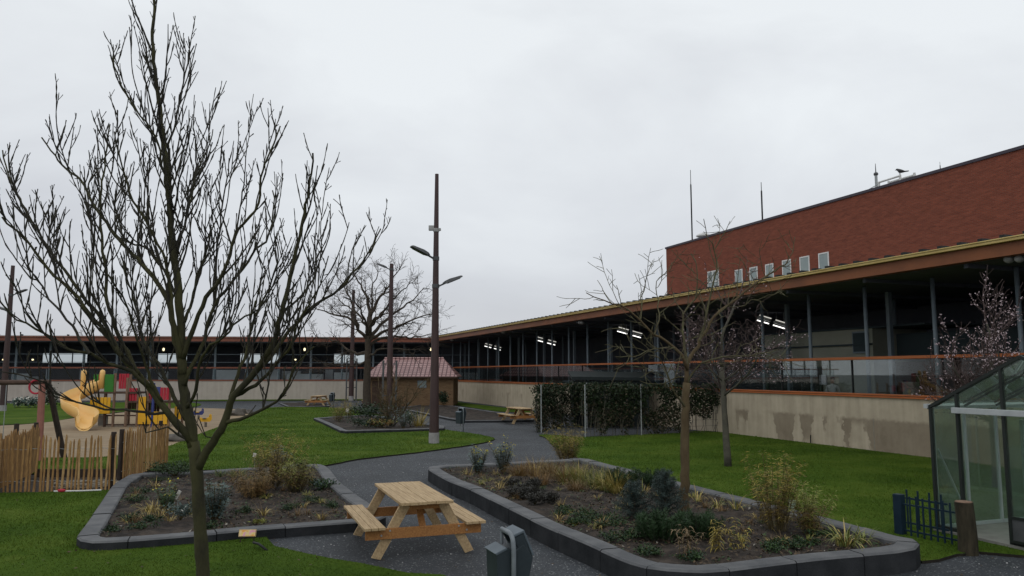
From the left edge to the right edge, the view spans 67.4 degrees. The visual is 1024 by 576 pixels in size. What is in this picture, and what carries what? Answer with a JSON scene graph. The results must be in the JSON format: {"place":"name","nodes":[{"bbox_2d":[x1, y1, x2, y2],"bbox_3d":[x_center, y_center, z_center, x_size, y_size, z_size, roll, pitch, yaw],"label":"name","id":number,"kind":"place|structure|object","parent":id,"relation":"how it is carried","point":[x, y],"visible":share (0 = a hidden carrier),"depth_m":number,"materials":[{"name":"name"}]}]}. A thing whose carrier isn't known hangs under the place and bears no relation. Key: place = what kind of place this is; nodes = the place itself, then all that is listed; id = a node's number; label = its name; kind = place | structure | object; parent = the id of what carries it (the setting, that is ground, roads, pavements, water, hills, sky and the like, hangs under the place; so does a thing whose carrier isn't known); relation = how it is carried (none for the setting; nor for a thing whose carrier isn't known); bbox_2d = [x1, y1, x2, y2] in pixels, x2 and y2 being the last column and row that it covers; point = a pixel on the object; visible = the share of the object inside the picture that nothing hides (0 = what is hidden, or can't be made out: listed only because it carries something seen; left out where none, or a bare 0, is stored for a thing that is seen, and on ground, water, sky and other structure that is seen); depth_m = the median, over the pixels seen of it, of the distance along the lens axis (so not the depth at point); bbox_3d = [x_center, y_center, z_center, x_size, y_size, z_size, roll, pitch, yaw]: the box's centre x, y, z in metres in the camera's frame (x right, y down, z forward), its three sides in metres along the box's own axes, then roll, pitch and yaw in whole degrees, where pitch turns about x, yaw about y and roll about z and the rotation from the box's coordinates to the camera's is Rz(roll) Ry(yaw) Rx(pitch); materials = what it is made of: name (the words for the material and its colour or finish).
{"place":"outdoors","nodes":[
{"label":"outdoors","id":0,"kind":"place"},
{"bbox_2d":[0,475,116,492],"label":"bare soil","id":1,"kind":"structure","parent":0,"point":[37,484],"depth_m":17.60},
{"bbox_2d":[37,469,116,476],"bbox_3d":[-10.788,4.609,19.039,1.982,0.240,0.050,0,-6,0],"label":"edging board","id":2,"kind":"object","parent":1,"relation":"on","point":[81,472],"visible":0.21,"depth_m":19.02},
{"bbox_2d":[53,480,117,487],"bbox_3d":[-9.767,4.501,17.623,1.540,0.121,0.920,0,-6,0],"label":"board","id":3,"kind":"object","parent":1,"relation":"on","point":[85,485],"visible":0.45,"depth_m":17.41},
{"bbox_2d":[0,402,200,425],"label":"lawn","id":4,"kind":"structure","parent":0,"point":[23,414],"depth_m":48.22,"materials":[{"name":"green plant"}]},
{"bbox_2d":[0,265,27,410],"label":"lamp post","id":5,"kind":"object","parent":4,"relation":"on","point":[6,358],"visible":0.83,"depth_m":51.84,"materials":[{"name":"brown metal"}]},
{"bbox_2d":[60,370,182,430],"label":"play tower","id":6,"kind":"structure","parent":0,"point":[86,417],"depth_m":36.50,"materials":[{"name":"plastic"}]},
{"bbox_2d":[0,408,247,456],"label":"sand pit","id":7,"kind":"object","parent":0,"point":[70,430],"visible":0.28,"depth_m":34.22,"materials":[{"name":"sand"}]},
{"bbox_2d":[0,380,66,460],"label":"swing set","id":8,"kind":"object","parent":7,"relation":"on","point":[41,411],"visible":0.62,"depth_m":22.80,"materials":[{"name":"red metal"}]},
{"bbox_2d":[0,490,444,575],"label":"lawn","id":9,"kind":"structure","parent":0,"point":[280,565],"depth_m":10.75,"materials":[{"name":"green plant"}]},
{"bbox_2d":[0,0,390,575],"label":"bare tree","id":10,"kind":"object","parent":9,"relation":"on","point":[198,457],"visible":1,"depth_m":9.14,"materials":[{"name":"brown plant"}]},
{"bbox_2d":[238,529,256,541],"bbox_3d":[-4.021,3.791,11.671,0.260,0.237,0.062,0,-6,-3],"label":"lawn sign","id":11,"kind":"object","parent":9,"relation":"on","point":[247,532],"visible":0.91,"depth_m":11.66,"materials":[{"name":"plastic"}]},
{"bbox_2d":[31,407,494,474],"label":"lawn","id":12,"kind":"structure","parent":0,"point":[327,449],"depth_m":28.25,"materials":[{"name":"green plant"}]},
{"bbox_2d":[410,174,462,443],"bbox_3d":[-2.833,0.711,28.548,2.012,10.129,0.445,2,-7,-20],"label":"lamp post","id":13,"kind":"object","parent":12,"relation":"on","point":[434,404],"visible":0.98,"depth_m":28.39,"materials":[{"name":"brown metal"}]},
{"bbox_2d":[193,399,362,401],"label":"lawn","id":14,"kind":"structure","parent":0,"point":[273,400],"depth_m":70.97,"materials":[{"name":"green plant"}]},
{"bbox_2d":[344,290,357,400],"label":"lamp post","id":15,"kind":"object","parent":14,"relation":"on","point":[351,387],"visible":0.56,"depth_m":71.50,"materials":[{"name":"brown metal"}]},
{"bbox_2d":[456,402,529,412],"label":"lawn","id":16,"kind":"structure","parent":0,"point":[488,408],"depth_m":56.48,"materials":[{"name":"green plant"}]},
{"bbox_2d":[0,0,1023,362],"label":"sky","id":17,"kind":"structure","parent":0,"point":[558,136],"materials":[{"name":"white"}]},
{"bbox_2d":[0,406,1023,575],"bbox_3d":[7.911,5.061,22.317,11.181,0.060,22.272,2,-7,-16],"label":"lawn","id":18,"kind":"structure","parent":0,"point":[872,524],"depth_m":19.98,"materials":[{"name":"green plant"}]},
{"bbox_2d":[578,381,720,436],"bbox_3d":[5.980,5.047,32.179,7.006,2.349,1.557,3,-7,-23],"label":"ivy screen","id":19,"kind":"object","parent":18,"relation":"on","point":[697,398],"visible":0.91,"depth_m":31.93,"materials":[{"name":"green plant"}]},
{"bbox_2d":[652,255,806,466],"bbox_3d":[5.801,1.975,21.570,3.735,6.103,5.484,3,-7,-22],"label":"blossom tree","id":20,"kind":"object","parent":18,"relation":"on","point":[722,384],"visible":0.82,"depth_m":21.26,"materials":[{"name":"grey plant"}]},
{"bbox_2d":[892,493,956,544],"bbox_3d":[6.418,3.591,11.907,0.120,0.665,1.037,3,-7,-27],"label":"blue fence","id":21,"kind":"object","parent":18,"relation":"on","point":[899,513],"visible":0.9,"depth_m":12.03,"materials":[{"name":"metal"}]},
{"bbox_2d":[905,489,949,534],"bbox_3d":[6.738,3.650,12.511,0.042,0.640,0.750,3,-7,-27],"label":"blue fence","id":22,"kind":"object","parent":18,"relation":"on","point":[918,509],"visible":0.69,"depth_m":12.57,"materials":[{"name":"metal"}]},
{"bbox_2d":[903,265,1023,402],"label":"blossom tree","id":23,"kind":"object","parent":18,"relation":"on","point":[990,343],"visible":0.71,"depth_m":17.41,"materials":[{"name":"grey plant"}]},
{"bbox_2d":[954,500,978,555],"bbox_3d":[6.563,3.487,11.090,0.277,0.797,0.270,0,-6,0],"label":"log post","id":24,"kind":"object","parent":18,"relation":"on","point":[967,537],"visible":0.88,"depth_m":11.00,"materials":[{"name":"brown wood"}]},
{"bbox_2d":[7,400,1023,575],"bbox_3d":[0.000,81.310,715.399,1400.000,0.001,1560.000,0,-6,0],"label":"ground","id":25,"kind":"structure","parent":0,"point":[432,554],"depth_m":12.25,"materials":[{"name":"asphalt"}]},
{"bbox_2d":[0,422,39,487],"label":"pale fence","id":26,"kind":"object","parent":25,"relation":"on","point":[33,434],"visible":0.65,"depth_m":18.48,"materials":[{"name":"wood"}]},
{"bbox_2d":[0,432,116,491],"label":"pale fence","id":27,"kind":"object","parent":25,"relation":"on","point":[111,463],"visible":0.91,"depth_m":16.77,"materials":[{"name":"wood"}]},
{"bbox_2d":[79,306,157,335],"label":"bare tree","id":28,"kind":"object","parent":25,"relation":"on","point":[128,329],"visible":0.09,"depth_m":96.34,"materials":[{"name":"plant"}]},
{"bbox_2d":[116,421,168,480],"bbox_3d":[-9.661,4.252,20.230,0.166,1.373,3.933,1,-6,-9],"label":"pale fence","id":29,"kind":"object","parent":25,"relation":"on","point":[130,459],"visible":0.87,"depth_m":19.59,"materials":[{"name":"wood"}]},
{"bbox_2d":[76,464,385,550],"bbox_3d":[-5.735,4.282,15.811,4.824,0.206,8.699,2,-7,-22],"label":"planting bed","id":30,"kind":"object","parent":25,"relation":"on","point":[91,536],"visible":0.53,"depth_m":13.25,"materials":[{"name":"soil"}]},
{"bbox_2d":[122,519,163,530],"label":"ground cover","id":31,"kind":"object","parent":30,"relation":"on","point":[140,525],"visible":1,"depth_m":12.25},
{"bbox_2d":[152,478,178,510],"bbox_3d":[-6.259,3.775,13.918,0.469,0.622,0.594,1,-6,-9],"label":"spurge","id":32,"kind":"object","parent":30,"relation":"on","point":[167,497],"visible":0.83,"depth_m":13.82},
{"bbox_2d":[143,459,189,475],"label":"evergreen shrub","id":33,"kind":"object","parent":30,"relation":"on","point":[164,468],"visible":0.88,"depth_m":18.45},
{"bbox_2d":[162,500,191,519],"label":"silver shrub","id":34,"kind":"object","parent":30,"relation":"on","point":[181,510],"visible":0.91,"depth_m":13.10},
{"bbox_2d":[204,478,234,518],"bbox_3d":[-5.096,3.621,13.169,0.750,0.700,0.706,0,-6,0],"label":"spurge","id":35,"kind":"object","parent":30,"relation":"on","point":[215,510],"visible":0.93,"depth_m":13.05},
{"bbox_2d":[226,465,284,497],"bbox_3d":[-5.228,3.914,15.553,1.214,0.712,0.984,0,-6,0],"label":"bamboo","id":36,"kind":"object","parent":30,"relation":"on","point":[255,487],"visible":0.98,"depth_m":15.42,"materials":[{"name":"plant"}]},
{"bbox_2d":[240,427,315,487],"bbox_3d":[-5.212,3.701,16.876,1.598,1.266,1.452,4,-7,-33],"label":"bamboo","id":37,"kind":"object","parent":30,"relation":"on","point":[272,462],"visible":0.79,"depth_m":16.65,"materials":[{"name":"plant"}]},
{"bbox_2d":[272,455,319,491],"bbox_3d":[-4.655,3.960,16.461,1.052,0.763,1.057,-6,-9,44],"label":"bamboo","id":38,"kind":"object","parent":30,"relation":"on","point":[292,481],"visible":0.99,"depth_m":16.36,"materials":[{"name":"plant"}]},
{"bbox_2d":[308,476,339,489],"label":"evergreen shrub","id":39,"kind":"object","parent":30,"relation":"on","point":[324,484],"visible":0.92,"depth_m":16.61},
{"bbox_2d":[0,334,472,400],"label":"gallery wing","id":40,"kind":"structure","parent":25,"relation":"on","point":[216,379],"depth_m":76.19,"materials":[{"name":"concrete"}]},
{"bbox_2d":[278,402,329,406],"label":"planting bed","id":41,"kind":"object","parent":25,"relation":"on","point":[295,404],"visible":0.87,"depth_m":61.06,"materials":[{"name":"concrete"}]},
{"bbox_2d":[304,395,332,405],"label":"picnic table","id":42,"kind":"object","parent":25,"relation":"on","point":[313,401],"visible":0.9,"depth_m":59.58,"materials":[{"name":"brown wood"}]},
{"bbox_2d":[294,244,454,406],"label":"bare tree","id":43,"kind":"object","parent":25,"relation":"on","point":[369,335],"visible":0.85,"depth_m":57.27,"materials":[{"name":"brown wood"}]},
{"bbox_2d":[314,415,444,433],"bbox_3d":[-7.140,6.812,38.753,4.944,0.192,11.987,3,-7,-22],"label":"planting bed","id":44,"kind":"object","parent":25,"relation":"on","point":[339,426],"visible":0.57,"depth_m":35.41,"materials":[{"name":"soil"}]},
{"bbox_2d":[327,402,347,421],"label":"bamboo","id":45,"kind":"object","parent":44,"relation":"on","point":[340,415],"visible":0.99,"depth_m":39.50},
{"bbox_2d":[340,416,391,427],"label":"evergreen shrub","id":46,"kind":"object","parent":44,"relation":"on","point":[360,422],"visible":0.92,"depth_m":35.18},
{"bbox_2d":[346,401,396,419],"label":"evergreen shrub","id":47,"kind":"object","parent":44,"relation":"on","point":[360,412],"visible":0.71,"depth_m":40.64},
{"bbox_2d":[372,361,428,425],"bbox_3d":[-5.241,5.053,36.372,2.943,3.196,2.151,0,-6,0],"label":"shrub","id":48,"kind":"object","parent":44,"relation":"on","point":[389,410],"visible":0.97,"depth_m":36.10,"materials":[{"name":"brown plant"}]},
{"bbox_2d":[406,406,429,426],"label":"grass tuft","id":49,"kind":"object","parent":44,"relation":"on","point":[419,422],"visible":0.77,"depth_m":35.90,"materials":[{"name":"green plant"}]},
{"bbox_2d":[376,263,397,409],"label":"lamp post","id":50,"kind":"object","parent":25,"relation":"on","point":[390,340],"visible":0.74,"depth_m":51.80,"materials":[{"name":"brown metal"}]},
{"bbox_2d":[344,481,485,559],"bbox_3d":[-1.545,3.509,11.747,1.754,0.790,2.089,2,-7,-20],"label":"picnic table","id":51,"kind":"object","parent":25,"relation":"on","point":[419,499],"visible":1,"depth_m":11.13,"materials":[{"name":"brown wood"}]},
{"bbox_2d":[370,357,461,405],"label":"tiled hut","id":52,"kind":"object","parent":25,"relation":"on","point":[413,375],"visible":0.62,"depth_m":59.44,"materials":[{"name":"brown brick"}]},
{"bbox_2d":[372,381,381,405],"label":"door","id":53,"kind":"structure","parent":52,"relation":"in","point":[374,390],"depth_m":59.29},
{"bbox_2d":[456,407,465,431],"bbox_3d":[-2.224,5.771,33.610,0.354,1.076,0.410,-6,-8,42],"label":"litter bin","id":54,"kind":"object","parent":25,"relation":"on","point":[460,415],"visible":0.98,"depth_m":33.52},
{"bbox_2d":[399,405,533,422],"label":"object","id":55,"kind":"object","parent":25,"relation":"on","point":[447,412],"visible":0.62,"depth_m":46.34,"materials":[{"name":"concrete"}]},
{"bbox_2d":[16,455,981,575],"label":"leaf litter","id":56,"kind":"object","parent":25,"relation":"on","point":[331,490],"visible":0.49,"depth_m":13.45,"materials":[{"name":"plant"}]},
{"bbox_2d":[484,525,533,575],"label":"litter bin","id":57,"kind":"object","parent":25,"relation":"on","point":[512,555],"visible":1,"depth_m":7.44,"materials":[{"name":"metal"}]},
{"bbox_2d":[497,407,537,423],"bbox_3d":[0.397,6.592,39.776,1.754,0.790,2.089,2,-7,-20],"label":"picnic table","id":58,"kind":"object","parent":25,"relation":"on","point":[521,414],"visible":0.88,"depth_m":39.14,"materials":[{"name":"brown wood"}]},
{"bbox_2d":[529,380,569,432],"bbox_3d":[1.643,5.358,35.042,1.282,2.330,3.459,-3,-7,22],"label":"ivy screen","id":59,"kind":"object","parent":25,"relation":"on","point":[546,403],"visible":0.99,"depth_m":34.51,"materials":[{"name":"green plant"}]},
{"bbox_2d":[540,424,587,458],"bbox_3d":[1.524,4.455,22.088,1.431,1.138,1.194,0,-6,0],"label":"bamboo","id":60,"kind":"object","parent":25,"relation":"on","point":[571,455],"visible":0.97,"depth_m":21.96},
{"bbox_2d":[561,380,633,427],"bbox_3d":[3.990,5.530,36.416,3.620,2.348,1.237,-1,-6,10],"label":"ivy screen","id":61,"kind":"object","parent":25,"relation":"on","point":[569,401],"visible":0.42,"depth_m":36.44,"materials":[{"name":"green plant"}]},
{"bbox_2d":[568,371,650,426],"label":"garden store","id":62,"kind":"structure","parent":25,"relation":"on","point":[598,377],"depth_m":37.29,"materials":[{"name":"black"}]},
{"bbox_2d":[428,458,920,575],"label":"planting bed","id":63,"kind":"object","parent":25,"relation":"on","point":[592,549],"visible":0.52,"depth_m":10.93,"materials":[{"name":"soil"}]},
{"bbox_2d":[467,444,488,472],"bbox_3d":[-0.815,4.105,18.507,0.587,0.713,0.630,0,-6,0],"label":"spurge","id":64,"kind":"object","parent":63,"relation":"on","point":[477,464],"visible":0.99,"depth_m":18.45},
{"bbox_2d":[489,435,514,471],"bbox_3d":[-0.229,3.984,18.554,0.658,0.936,0.702,5,-8,-38],"label":"spurge","id":65,"kind":"object","parent":63,"relation":"on","point":[504,460],"visible":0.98,"depth_m":18.43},
{"bbox_2d":[501,458,532,476],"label":"grass tuft","id":66,"kind":"object","parent":63,"relation":"on","point":[518,471],"visible":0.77,"depth_m":17.72,"materials":[{"name":"brown plant"}]},
{"bbox_2d":[513,484,536,497],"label":"heather","id":67,"kind":"object","parent":63,"relation":"on","point":[523,491],"visible":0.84,"depth_m":14.64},
{"bbox_2d":[523,490,546,504],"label":"heather","id":68,"kind":"object","parent":63,"relation":"on","point":[534,497],"visible":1,"depth_m":13.79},
{"bbox_2d":[518,452,554,476],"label":"grass tuft","id":69,"kind":"object","parent":63,"relation":"on","point":[532,472],"visible":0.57,"depth_m":17.86,"materials":[{"name":"plant"}]},
{"bbox_2d":[526,469,559,486],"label":"grass tuft","id":70,"kind":"object","parent":63,"relation":"on","point":[544,482],"visible":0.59,"depth_m":16.18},
{"bbox_2d":[542,491,560,502],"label":"heather","id":71,"kind":"object","parent":63,"relation":"on","point":[551,497],"visible":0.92,"depth_m":13.98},
{"bbox_2d":[535,456,572,478],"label":"grass tuft","id":72,"kind":"object","parent":63,"relation":"on","point":[552,467],"visible":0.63,"depth_m":17.26,"materials":[{"name":"brown plant"}]},
{"bbox_2d":[550,460,582,482],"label":"grass tuft","id":73,"kind":"object","parent":63,"relation":"on","point":[561,477],"visible":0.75,"depth_m":16.73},
{"bbox_2d":[560,476,591,491],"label":"grass tuft","id":74,"kind":"object","parent":63,"relation":"on","point":[575,486],"visible":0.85,"depth_m":15.48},
{"bbox_2d":[561,457,594,482],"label":"grass tuft","id":75,"kind":"object","parent":63,"relation":"on","point":[576,473],"visible":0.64,"depth_m":16.60,"materials":[{"name":"plant"}]},
{"bbox_2d":[556,507,602,517],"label":"ground cover","id":76,"kind":"object","parent":63,"relation":"on","point":[576,513],"visible":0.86,"depth_m":12.69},
{"bbox_2d":[565,460,604,487],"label":"grass tuft","id":77,"kind":"object","parent":63,"relation":"on","point":[587,481],"visible":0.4,"depth_m":16.24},
{"bbox_2d":[581,511,621,521],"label":"ground cover","id":78,"kind":"object","parent":63,"relation":"on","point":[598,517],"visible":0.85,"depth_m":12.25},
{"bbox_2d":[576,465,631,490],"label":"grass tuft","id":79,"kind":"object","parent":63,"relation":"on","point":[598,482],"visible":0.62,"depth_m":15.65,"materials":[{"name":"plant"}]},
{"bbox_2d":[587,516,632,526],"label":"ground cover","id":80,"kind":"object","parent":63,"relation":"on","point":[614,522],"visible":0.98,"depth_m":11.89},
{"bbox_2d":[598,529,637,542],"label":"ground cover","id":81,"kind":"object","parent":63,"relation":"on","point":[612,536],"visible":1,"depth_m":11.02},
{"bbox_2d":[596,467,641,493],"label":"grass tuft","id":82,"kind":"object","parent":63,"relation":"on","point":[612,486],"visible":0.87,"depth_m":15.29,"materials":[{"name":"plant"}]},
{"bbox_2d":[602,466,642,489],"bbox_3d":[2.308,3.898,15.737,0.793,0.488,0.837,4,-7,-32],"label":"dwarf pine","id":83,"kind":"object","parent":63,"relation":"on","point":[634,475],"visible":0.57,"depth_m":15.65,"materials":[{"name":"green plant"}]},
{"bbox_2d":[609,478,653,518],"bbox_3d":[1.965,3.458,12.591,0.786,0.682,0.772,0,-6,0],"label":"dwarf spruce","id":84,"kind":"object","parent":63,"relation":"on","point":[636,494],"visible":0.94,"depth_m":12.54,"materials":[{"name":"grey plant"}]},
{"bbox_2d":[633,542,665,556],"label":"ground cover","id":85,"kind":"object","parent":63,"relation":"on","point":[650,550],"visible":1,"depth_m":10.11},
{"bbox_2d":[638,467,662,488],"bbox_3d":[2.915,3.902,15.802,0.701,0.442,0.736,0,-6,0],"label":"dwarf pine","id":86,"kind":"object","parent":63,"relation":"on","point":[647,476],"visible":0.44,"depth_m":15.64,"materials":[{"name":"green plant"}]},
{"bbox_2d":[634,467,689,517],"bbox_3d":[2.493,3.346,12.444,0.866,0.873,0.977,4,-7,-30],"label":"dwarf spruce","id":87,"kind":"object","parent":63,"relation":"on","point":[665,485],"visible":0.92,"depth_m":12.44,"materials":[{"name":"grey plant"}]},
{"bbox_2d":[634,507,691,542],"bbox_3d":[2.131,3.399,11.065,0.942,0.496,0.860,-5,-8,39],"label":"dwarf pine","id":88,"kind":"object","parent":63,"relation":"on","point":[659,525],"visible":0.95,"depth_m":10.96,"materials":[{"name":"green plant"}]},
{"bbox_2d":[557,216,806,511],"bbox_3d":[3.139,1.359,13.273,4.787,5.229,2.372,1,-6,-11],"label":"bare tree","id":89,"kind":"object","parent":63,"relation":"on","point":[684,450],"visible":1,"depth_m":13.17,"materials":[{"name":"brown plant"}]},
{"bbox_2d":[668,524,702,556],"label":"withered plant","id":90,"kind":"object","parent":63,"relation":"on","point":[687,546],"visible":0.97,"depth_m":10.09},
{"bbox_2d":[669,549,706,561],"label":"ground cover","id":91,"kind":"object","parent":63,"relation":"on","point":[692,556],"visible":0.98,"depth_m":9.88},
{"bbox_2d":[674,507,726,539],"bbox_3d":[2.736,3.480,11.315,0.845,0.440,0.883,0,-6,0],"label":"dwarf pine","id":92,"kind":"object","parent":63,"relation":"on","point":[699,525],"visible":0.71,"depth_m":11.16,"materials":[{"name":"green plant"}]},
{"bbox_2d":[705,519,726,552],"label":"withered plant","id":93,"kind":"object","parent":63,"relation":"on","point":[715,539],"visible":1,"depth_m":10.22,"materials":[{"name":"yellow plant"}]},
{"bbox_2d":[720,517,752,548],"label":"withered plant","id":94,"kind":"object","parent":63,"relation":"on","point":[741,544],"visible":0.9,"depth_m":10.38,"materials":[{"name":"brown plant"}]},
{"bbox_2d":[755,538,788,552],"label":"ground cover","id":95,"kind":"object","parent":63,"relation":"on","point":[771,545],"visible":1,"depth_m":10.37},
{"bbox_2d":[739,450,806,531],"bbox_3d":[4.109,3.125,11.972,1.099,1.212,1.144,0,-6,0],"label":"bamboo","id":96,"kind":"object","parent":63,"relation":"on","point":[781,510],"visible":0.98,"depth_m":11.75,"materials":[{"name":"plant"}]},
{"bbox_2d":[768,536,813,547],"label":"ground cover","id":97,"kind":"object","parent":63,"relation":"on","point":[786,541],"visible":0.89,"depth_m":10.53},
{"bbox_2d":[791,532,821,545],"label":"ground cover","id":98,"kind":"object","parent":63,"relation":"on","point":[809,540],"visible":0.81,"depth_m":10.64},
{"bbox_2d":[787,480,838,533],"bbox_3d":[4.447,3.269,11.479,0.785,0.809,0.910,0,-6,0],"label":"bamboo","id":99,"kind":"object","parent":63,"relation":"on","point":[808,512],"visible":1,"depth_m":11.38,"materials":[{"name":"plant"}]},
{"bbox_2d":[802,528,839,537],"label":"ground cover","id":100,"kind":"object","parent":63,"relation":"on","point":[817,532],"visible":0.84,"depth_m":11.28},
{"bbox_2d":[818,519,880,550],"bbox_3d":[4.552,3.362,10.548,0.835,0.550,1.030,4,-7,-31],"label":"strappy plant","id":101,"kind":"object","parent":63,"relation":"on","point":[840,540],"visible":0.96,"depth_m":10.48,"materials":[{"name":"plant"}]},
{"bbox_2d":[427,231,1023,457],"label":"gallery wing","id":102,"kind":"structure","parent":25,"relation":"on","point":[871,331],"depth_m":31.01,"materials":[{"name":"concrete"}]},
{"bbox_2d":[663,361,674,386],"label":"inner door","id":103,"kind":"structure","parent":102,"relation":"in","point":[672,376],"depth_m":40.87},
{"bbox_2d":[766,366,822,391],"bbox_3d":[12.292,4.061,33.579,0.090,1.230,3.502,2,-7,-20],"label":"room window","id":104,"kind":"structure","parent":102,"relation":"in","point":[800,375],"depth_m":33.32,"materials":[{"name":"glass"}]},
{"bbox_2d":[665,145,1023,293],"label":"brick block","id":105,"kind":"structure","parent":25,"relation":"on","point":[972,200],"depth_m":37.23,"materials":[{"name":"brick"}]},
{"bbox_2d":[799,255,809,270],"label":"window","id":106,"kind":"structure","parent":105,"relation":"in","point":[804,261],"depth_m":41.79,"materials":[{"name":"glass"}]},
{"bbox_2d":[818,252,828,268],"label":"window","id":107,"kind":"structure","parent":105,"relation":"in","point":[823,258],"depth_m":40.49,"materials":[{"name":"glass"}]},
{"bbox_2d":[923,355,1023,549],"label":"greenhouse","id":108,"kind":"object","parent":25,"relation":"on","point":[976,426],"visible":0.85,"depth_m":12.78,"materials":[{"name":"glass"}]},
{"bbox_2d":[1002,416,1023,544],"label":"door","id":109,"kind":"structure","parent":108,"relation":"in","point":[1016,524],"depth_m":11.30,"materials":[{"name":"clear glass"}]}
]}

